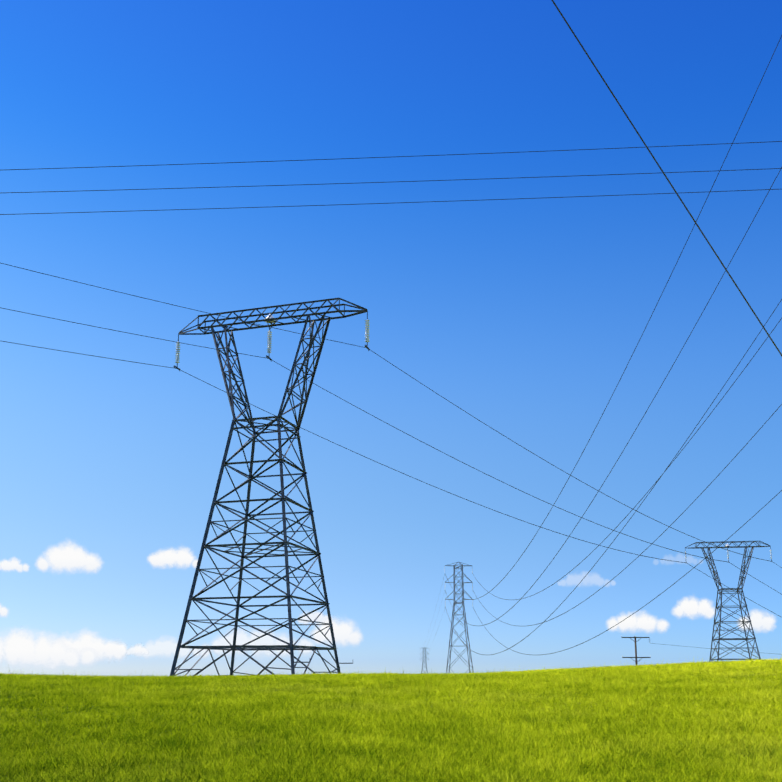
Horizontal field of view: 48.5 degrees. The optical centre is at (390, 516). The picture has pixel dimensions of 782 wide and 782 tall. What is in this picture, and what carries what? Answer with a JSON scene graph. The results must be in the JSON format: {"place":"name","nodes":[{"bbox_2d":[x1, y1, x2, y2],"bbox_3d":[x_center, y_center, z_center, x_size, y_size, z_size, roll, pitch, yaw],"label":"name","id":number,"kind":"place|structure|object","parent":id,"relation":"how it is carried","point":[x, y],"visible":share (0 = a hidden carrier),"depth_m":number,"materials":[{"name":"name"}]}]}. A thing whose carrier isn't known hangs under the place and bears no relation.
{"place":"outdoors","nodes":[
{"label":"outdoors","id":0,"kind":"place"},
{"bbox_2d":[0,605,7,616],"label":"cloud","id":1,"kind":"structure","parent":0,"point":[3,611],"depth_m":4085.41,"materials":[{"name":"white"}]},
{"bbox_2d":[0,557,28,571],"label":"cloud","id":2,"kind":"structure","parent":0,"point":[13,563],"depth_m":4026.79,"materials":[{"name":"white"}]},
{"bbox_2d":[0,629,96,668],"bbox_3d":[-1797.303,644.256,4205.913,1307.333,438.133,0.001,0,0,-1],"label":"cloud","id":3,"kind":"structure","parent":0,"point":[22,648],"depth_m":4207.75,"materials":[{"name":"white"}]},
{"bbox_2d":[36,541,101,572],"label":"cloud","id":4,"kind":"structure","parent":0,"point":[69,556],"depth_m":3972.10,"materials":[{"name":"white"}]},
{"bbox_2d":[59,631,127,661],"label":"cloud","id":5,"kind":"structure","parent":0,"point":[100,647],"depth_m":4272.77,"materials":[{"name":"white"}]},
{"bbox_2d":[117,642,148,661],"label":"cloud","id":6,"kind":"structure","parent":0,"point":[138,649],"depth_m":4336.23,"materials":[{"name":"white"}]},
{"bbox_2d":[135,640,199,657],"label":"cloud","id":7,"kind":"structure","parent":0,"point":[166,647],"depth_m":4577.76,"materials":[{"name":"white"}]},
{"bbox_2d":[148,548,197,567],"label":"cloud","id":8,"kind":"structure","parent":0,"point":[180,557],"depth_m":4160.50,"materials":[{"name":"white"}]},
{"bbox_2d":[200,630,312,657],"bbox_3d":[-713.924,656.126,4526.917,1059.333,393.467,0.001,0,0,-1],"label":"cloud","id":9,"kind":"structure","parent":0,"point":[242,637],"depth_m":4527.07,"materials":[{"name":"white"}]},
{"bbox_2d":[298,609,340,635],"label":"cloud","id":10,"kind":"structure","parent":0,"point":[313,616],"depth_m":4472.99,"materials":[{"name":"white"}]},
{"bbox_2d":[311,618,361,645],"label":"cloud","id":11,"kind":"structure","parent":0,"point":[345,633],"depth_m":4415.64,"materials":[{"name":"white"}]},
{"bbox_2d":[0,655,781,781],"bbox_3d":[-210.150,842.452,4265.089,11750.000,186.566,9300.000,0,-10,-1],"label":"ground","id":12,"kind":"structure","parent":0,"point":[389,714],"depth_m":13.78,"materials":[{"name":"green plant"}]},
{"bbox_2d":[170,298,369,676],"bbox_3d":[-6.679,-0.908,46.351,11.563,21.478,6.984,-3,-10,17],"label":"pylon","id":13,"kind":"object","parent":12,"relation":"on","point":[250,420],"visible":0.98,"depth_m":46.68,"materials":[{"name":"metal"}]},
{"bbox_2d":[0,0,781,655],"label":"conductors","id":14,"kind":"structure","parent":13,"relation":"hanging from","point":[454,404],"depth_m":44.95,"materials":[{"name":"grey"}]},
{"bbox_2d":[420,648,428,673],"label":"transmission tower","id":15,"kind":"structure","parent":12,"relation":"on","point":[423,660],"depth_m":601.95,"materials":[{"name":"metal"}]},
{"bbox_2d":[444,562,472,673],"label":"double circuit pylon","id":16,"kind":"object","parent":12,"relation":"on","point":[454,606],"visible":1,"depth_m":281.10,"materials":[{"name":"metal"}]},
{"bbox_2d":[621,636,650,664],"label":"wood pole","id":17,"kind":"object","parent":12,"relation":"on","point":[635,657],"visible":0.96,"depth_m":122.93,"materials":[{"name":"grey wood"}]},
{"bbox_2d":[685,541,771,661],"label":"pylon","id":18,"kind":"object","parent":12,"relation":"on","point":[720,593],"visible":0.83,"depth_m":120.28,"materials":[{"name":"metal"}]},
{"bbox_2d":[0,0,781,676],"label":"sky","id":19,"kind":"structure","parent":0,"point":[527,316],"materials":[{"name":"blue"}]},
{"bbox_2d":[607,611,668,632],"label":"cloud","id":20,"kind":"structure","parent":0,"point":[642,621],"depth_m":4686.44,"materials":[{"name":"white"}]},
{"bbox_2d":[672,597,714,618],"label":"cloud","id":21,"kind":"structure","parent":0,"point":[690,607],"depth_m":4752.74,"materials":[{"name":"white"}]},
{"bbox_2d":[738,610,774,631],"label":"cloud","id":22,"kind":"structure","parent":0,"point":[761,621],"depth_m":4880.80,"materials":[{"name":"white"}]}
]}

